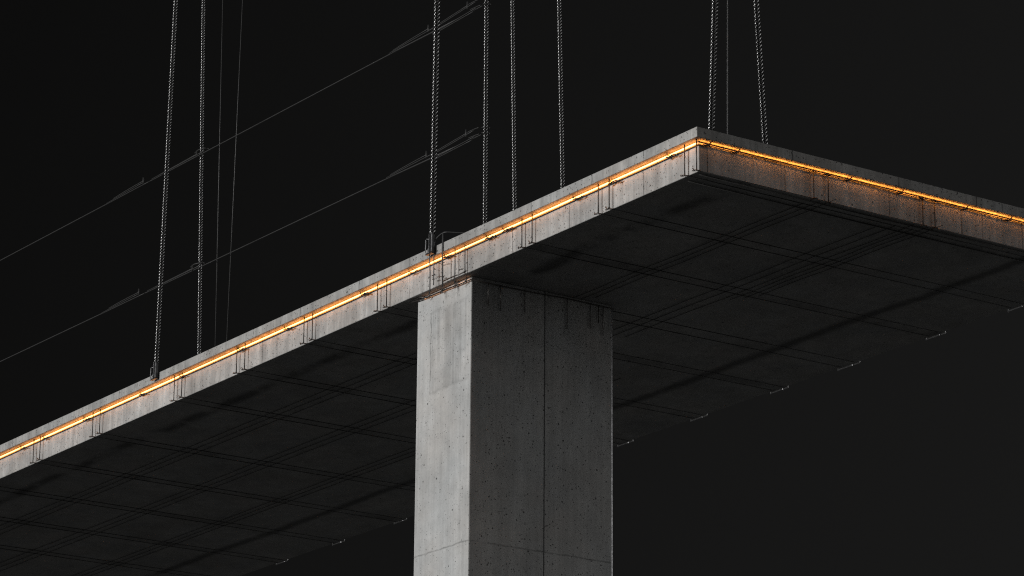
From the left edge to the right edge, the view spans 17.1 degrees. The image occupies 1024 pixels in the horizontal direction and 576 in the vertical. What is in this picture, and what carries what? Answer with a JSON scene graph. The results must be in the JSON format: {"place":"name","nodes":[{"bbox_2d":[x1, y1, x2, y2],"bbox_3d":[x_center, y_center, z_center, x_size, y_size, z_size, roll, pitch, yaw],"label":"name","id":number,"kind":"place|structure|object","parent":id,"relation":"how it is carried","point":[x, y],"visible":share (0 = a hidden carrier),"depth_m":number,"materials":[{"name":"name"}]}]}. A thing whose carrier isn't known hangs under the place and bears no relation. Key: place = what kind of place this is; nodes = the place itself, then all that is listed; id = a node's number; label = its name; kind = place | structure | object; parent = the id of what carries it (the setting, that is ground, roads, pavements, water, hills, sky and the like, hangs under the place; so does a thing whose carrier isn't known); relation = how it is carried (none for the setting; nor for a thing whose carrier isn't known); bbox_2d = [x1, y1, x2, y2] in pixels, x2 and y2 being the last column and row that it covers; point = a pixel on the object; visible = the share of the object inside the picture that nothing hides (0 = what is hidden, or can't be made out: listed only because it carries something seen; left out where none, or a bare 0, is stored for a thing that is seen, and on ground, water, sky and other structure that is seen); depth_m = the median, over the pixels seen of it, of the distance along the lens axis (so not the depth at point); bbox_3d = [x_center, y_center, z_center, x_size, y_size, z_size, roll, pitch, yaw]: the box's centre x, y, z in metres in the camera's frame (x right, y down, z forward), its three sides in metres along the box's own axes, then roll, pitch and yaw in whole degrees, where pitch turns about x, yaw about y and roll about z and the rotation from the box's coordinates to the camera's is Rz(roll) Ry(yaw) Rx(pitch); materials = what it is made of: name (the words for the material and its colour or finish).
{"place":"outdoors","nodes":[
{"label":"outdoors","id":0,"kind":"place"},
{"bbox_2d":[0,0,1023,575],"label":"sky","id":1,"kind":"structure","parent":0,"point":[907,460],"materials":[{"name":"black"}]},
{"label":"ground","id":2,"kind":"structure","parent":0,"visible":0},
{"bbox_2d":[414,276,612,575],"bbox_3d":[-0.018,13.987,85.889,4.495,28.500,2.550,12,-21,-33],"label":"bridge pier","id":3,"kind":"structure","parent":2,"relation":"on","point":[514,446],"depth_m":87.88,"materials":[{"name":"concrete"}]},
{"bbox_2d":[0,127,1023,575],"bbox_3d":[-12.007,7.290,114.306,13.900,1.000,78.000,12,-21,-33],"label":"bridge deck","id":4,"kind":"structure","parent":3,"relation":"on","point":[664,191],"depth_m":94.11,"materials":[{"name":"concrete"}]},
{"bbox_2d":[0,517,287,564],"bbox_3d":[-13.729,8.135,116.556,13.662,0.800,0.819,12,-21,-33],"label":"rebar strap","id":5,"kind":"object","parent":4,"relation":"attached to","point":[146,542],"visible":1,"depth_m":117.11,"materials":[{"name":"metal"}]},
{"bbox_2d":[150,0,177,380],"bbox_3d":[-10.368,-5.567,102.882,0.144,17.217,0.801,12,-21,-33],"label":"hanger rope","id":6,"kind":"object","parent":4,"relation":"attached to","point":[164,206],"visible":1,"depth_m":101.96,"materials":[{"name":"metal"}]},
{"bbox_2d":[0,487,344,545],"bbox_3d":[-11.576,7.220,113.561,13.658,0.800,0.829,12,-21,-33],"label":"rebar strap","id":7,"kind":"object","parent":4,"relation":"attached to","point":[175,514],"visible":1,"depth_m":113.64,"materials":[{"name":"metal"}]},
{"bbox_2d":[197,0,204,354],"bbox_3d":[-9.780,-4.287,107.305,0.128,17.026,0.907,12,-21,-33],"label":"hanger rope","id":8,"kind":"object","parent":4,"relation":"attached to","point":[201,177],"visible":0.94,"depth_m":106.94,"materials":[{"name":"metal"}]},
{"bbox_2d":[0,352,416,533],"bbox_3d":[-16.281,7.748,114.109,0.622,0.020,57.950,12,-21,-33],"label":"soffit rebar","id":9,"kind":"object","parent":4,"relation":"attached to","point":[215,440],"visible":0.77,"depth_m":103.76,"materials":[{"name":"black metal"}]},
{"bbox_2d":[1,399,416,570],"bbox_3d":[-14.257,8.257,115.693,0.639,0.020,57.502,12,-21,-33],"label":"soffit rebar","id":10,"kind":"object","parent":4,"relation":"attached to","point":[216,482],"visible":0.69,"depth_m":108.92,"materials":[{"name":"black metal"}]},
{"bbox_2d":[30,436,406,523],"bbox_3d":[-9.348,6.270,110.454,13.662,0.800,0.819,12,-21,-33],"label":"rebar strap","id":11,"kind":"object","parent":4,"relation":"attached to","point":[202,486],"visible":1,"depth_m":109.75,"materials":[{"name":"metal"}]},
{"bbox_2d":[215,0,222,339],"bbox_3d":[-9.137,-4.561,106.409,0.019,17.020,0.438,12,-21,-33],"label":"thin wire","id":12,"kind":"object","parent":4,"relation":"on","point":[218,177],"visible":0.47,"depth_m":106.01,"materials":[{"name":"grey metal"}]},
{"bbox_2d":[226,0,242,341],"bbox_3d":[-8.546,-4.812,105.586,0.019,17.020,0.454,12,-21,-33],"label":"thin wire","id":13,"kind":"object","parent":4,"relation":"on","point":[234,170],"visible":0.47,"depth_m":105.22,"materials":[{"name":"grey metal"}]},
{"bbox_2d":[89,409,413,490],"bbox_3d":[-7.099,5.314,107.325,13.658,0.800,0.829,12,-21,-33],"label":"rebar strap","id":14,"kind":"object","parent":4,"relation":"attached to","point":[229,455],"visible":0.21,"depth_m":105.93,"materials":[{"name":"metal"}]},
{"bbox_2d":[170,372,415,443],"bbox_3d":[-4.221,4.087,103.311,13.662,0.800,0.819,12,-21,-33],"label":"rebar strap","id":15,"kind":"object","parent":4,"relation":"attached to","point":[271,413],"visible":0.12,"depth_m":101.07,"materials":[{"name":"metal"}]},
{"bbox_2d":[73,378,620,575],"bbox_3d":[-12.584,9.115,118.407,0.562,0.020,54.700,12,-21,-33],"label":"soffit rebar","id":16,"kind":"object","parent":4,"relation":"attached to","point":[255,510],"visible":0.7,"depth_m":112.65,"materials":[{"name":"black metal"}]},
{"bbox_2d":[0,143,695,457],"bbox_3d":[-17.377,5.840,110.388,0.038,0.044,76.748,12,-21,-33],"label":"light strip","id":17,"kind":"object","parent":4,"relation":"attached to","point":[364,292],"visible":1,"depth_m":91.48,"materials":[{"name":"orange plastic"}]},
{"bbox_2d":[0,144,698,459],"bbox_3d":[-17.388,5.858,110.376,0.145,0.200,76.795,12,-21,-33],"label":"lamp cable","id":18,"kind":"object","parent":4,"relation":"attached to","point":[410,273],"visible":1,"depth_m":91.04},
{"bbox_2d":[425,0,439,255],"bbox_3d":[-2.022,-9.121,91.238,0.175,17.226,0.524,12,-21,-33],"label":"hanger rope","id":19,"kind":"object","parent":4,"relation":"attached to","point":[434,133],"visible":1,"depth_m":89.62,"materials":[{"name":"metal"}]},
{"bbox_2d":[233,343,632,446],"bbox_3d":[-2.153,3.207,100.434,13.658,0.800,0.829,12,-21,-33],"label":"rebar strap","id":20,"kind":"object","parent":4,"relation":"attached to","point":[341,387],"visible":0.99,"depth_m":97.93,"materials":[{"name":"metal"}]},
{"bbox_2d":[429,232,465,293],"bbox_3d":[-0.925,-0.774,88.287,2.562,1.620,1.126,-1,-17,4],"label":"rebar cage","id":21,"kind":"object","parent":4,"relation":"attached to","point":[442,276],"visible":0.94,"depth_m":88.44,"materials":[{"name":"grey metal"}]},
{"bbox_2d":[482,0,488,224],"bbox_3d":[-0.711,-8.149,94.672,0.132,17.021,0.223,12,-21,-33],"label":"hanger rope","id":22,"kind":"object","parent":4,"relation":"attached to","point":[485,115],"visible":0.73,"depth_m":93.58,"materials":[{"name":"metal"}]},
{"bbox_2d":[0,127,489,361],"bbox_3d":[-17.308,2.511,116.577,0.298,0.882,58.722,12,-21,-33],"label":"cable","id":23,"kind":"object","parent":22,"relation":"attached to","point":[388,177],"visible":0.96,"depth_m":100.77,"materials":[{"name":"black metal"}]},
{"bbox_2d":[0,0,490,260],"bbox_3d":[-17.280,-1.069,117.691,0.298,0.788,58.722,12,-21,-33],"label":"cable","id":24,"kind":"object","parent":22,"relation":"attached to","point":[390,53],"visible":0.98,"depth_m":102.13,"materials":[{"name":"black metal"}]},
{"bbox_2d":[300,313,706,421],"bbox_3d":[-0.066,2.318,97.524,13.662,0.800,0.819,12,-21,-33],"label":"rebar strap","id":25,"kind":"object","parent":4,"relation":"attached to","point":[416,359],"visible":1,"depth_m":95.00,"materials":[{"name":"metal"}]},
{"bbox_2d":[510,0,516,209],"bbox_3d":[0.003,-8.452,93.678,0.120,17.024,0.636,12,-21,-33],"label":"hanger rope","id":26,"kind":"object","parent":4,"relation":"attached to","point":[513,107],"visible":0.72,"depth_m":92.45,"materials":[{"name":"metal"}]},
{"bbox_2d":[411,277,615,328],"bbox_3d":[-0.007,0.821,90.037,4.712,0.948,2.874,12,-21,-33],"label":"rebar collar","id":27,"kind":"object","parent":4,"relation":"attached to","point":[455,285],"visible":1,"depth_m":88.93,"materials":[{"name":"metal"}]},
{"bbox_2d":[557,0,564,188],"bbox_3d":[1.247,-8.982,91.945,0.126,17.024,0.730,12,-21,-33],"label":"hanger rope","id":28,"kind":"object","parent":4,"relation":"attached to","point":[560,94],"visible":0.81,"depth_m":90.59,"materials":[{"name":"metal"}]},
{"bbox_2d":[373,279,787,393],"bbox_3d":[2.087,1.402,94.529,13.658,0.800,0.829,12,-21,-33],"label":"rebar strap","id":29,"kind":"object","parent":4,"relation":"attached to","point":[386,306],"visible":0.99,"depth_m":95.58,"materials":[{"name":"metal"}]},
{"bbox_2d":[573,199,835,298],"bbox_3d":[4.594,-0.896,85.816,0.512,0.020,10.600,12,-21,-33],"label":"soffit rebar","id":30,"kind":"object","parent":4,"relation":"attached to","point":[700,250],"visible":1,"depth_m":85.66,"materials":[{"name":"brown metal"}]},
{"bbox_2d":[707,0,717,130],"bbox_3d":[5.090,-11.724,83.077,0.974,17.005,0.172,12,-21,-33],"label":"hanger rope","id":31,"kind":"object","parent":4,"relation":"attached to","point":[712,66],"visible":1,"depth_m":80.82,"materials":[{"name":"metal"}]},
{"bbox_2d":[727,0,727,133],"bbox_3d":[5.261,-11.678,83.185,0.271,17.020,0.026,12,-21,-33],"label":"thin wire","id":32,"kind":"object","parent":4,"relation":"on","point":[727,66],"visible":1,"depth_m":81.12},
{"bbox_2d":[518,214,945,339],"bbox_3d":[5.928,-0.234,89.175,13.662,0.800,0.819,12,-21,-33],"label":"rebar strap","id":33,"kind":"object","parent":4,"relation":"attached to","point":[531,242],"visible":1,"depth_m":88.26,"materials":[{"name":"metal"}]},
{"bbox_2d":[612,311,859,370],"bbox_3d":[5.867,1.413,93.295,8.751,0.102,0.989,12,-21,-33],"label":"rebar strap","id":34,"kind":"object","parent":4,"relation":"attached to","point":[741,338],"visible":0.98,"depth_m":93.51,"materials":[{"name":"metal"}]},
{"bbox_2d":[753,0,767,143],"bbox_3d":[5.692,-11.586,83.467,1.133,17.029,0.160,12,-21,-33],"label":"hanger rope","id":35,"kind":"object","parent":4,"relation":"attached to","point":[760,72],"visible":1,"depth_m":81.65,"materials":[{"name":"metal"}]},
{"bbox_2d":[613,224,913,336],"bbox_3d":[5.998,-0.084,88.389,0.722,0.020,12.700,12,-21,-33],"label":"soffit rebar","id":36,"kind":"object","parent":4,"relation":"attached to","point":[759,278],"visible":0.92,"depth_m":87.85,"materials":[{"name":"brown metal"}]},
{"bbox_2d":[594,179,1023,311],"bbox_3d":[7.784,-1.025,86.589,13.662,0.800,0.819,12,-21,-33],"label":"rebar strap","id":37,"kind":"object","parent":4,"relation":"attached to","point":[608,208],"visible":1,"depth_m":85.72,"materials":[{"name":"metal"}]},
{"bbox_2d":[730,225,942,299],"bbox_3d":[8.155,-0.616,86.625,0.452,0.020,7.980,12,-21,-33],"label":"soffit rebar","id":38,"kind":"object","parent":4,"relation":"attached to","point":[836,262],"visible":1,"depth_m":86.53,"materials":[{"name":"brown metal"}]},
{"bbox_2d":[680,139,1023,256],"bbox_3d":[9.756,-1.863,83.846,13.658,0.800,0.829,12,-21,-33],"label":"rebar strap","id":39,"kind":"object","parent":4,"relation":"attached to","point":[827,201],"visible":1,"depth_m":82.20,"materials":[{"name":"metal"}]},
{"bbox_2d":[810,169,831,203],"bbox_3d":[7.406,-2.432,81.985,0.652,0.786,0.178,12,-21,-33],"label":"face tie","id":40,"kind":"object","parent":39,"relation":"attached to","point":[828,175],"visible":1,"depth_m":81.96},
{"bbox_2d":[688,180,1023,261],"bbox_3d":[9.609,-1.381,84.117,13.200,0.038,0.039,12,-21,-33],"label":"edge rebar","id":41,"kind":"object","parent":4,"relation":"attached to","point":[853,220],"visible":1,"depth_m":83.24,"materials":[{"name":"metal"}]},
{"bbox_2d":[698,141,1023,222],"bbox_3d":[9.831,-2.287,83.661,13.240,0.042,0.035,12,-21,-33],"label":"light strip","id":42,"kind":"object","parent":4,"relation":"attached to","point":[858,181],"visible":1,"depth_m":82.73,"materials":[{"name":"orange plastic"}]},
{"bbox_2d":[699,174,1023,252],"bbox_3d":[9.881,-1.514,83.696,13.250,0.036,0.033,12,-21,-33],"label":"drip rail","id":43,"kind":"object","parent":4,"relation":"attached to","point":[859,213],"visible":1,"depth_m":82.70,"materials":[{"name":"grey metal"}]},
{"bbox_2d":[699,142,1023,223],"bbox_3d":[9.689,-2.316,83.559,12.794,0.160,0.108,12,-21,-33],"label":"lamp cable","id":44,"kind":"object","parent":4,"relation":"attached to","point":[846,180],"visible":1,"depth_m":82.77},
{"bbox_2d":[919,196,938,229],"bbox_3d":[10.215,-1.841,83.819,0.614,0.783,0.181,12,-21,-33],"label":"face tie","id":45,"kind":"object","parent":4,"relation":"attached to","point":[922,199],"visible":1,"depth_m":83.78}
]}

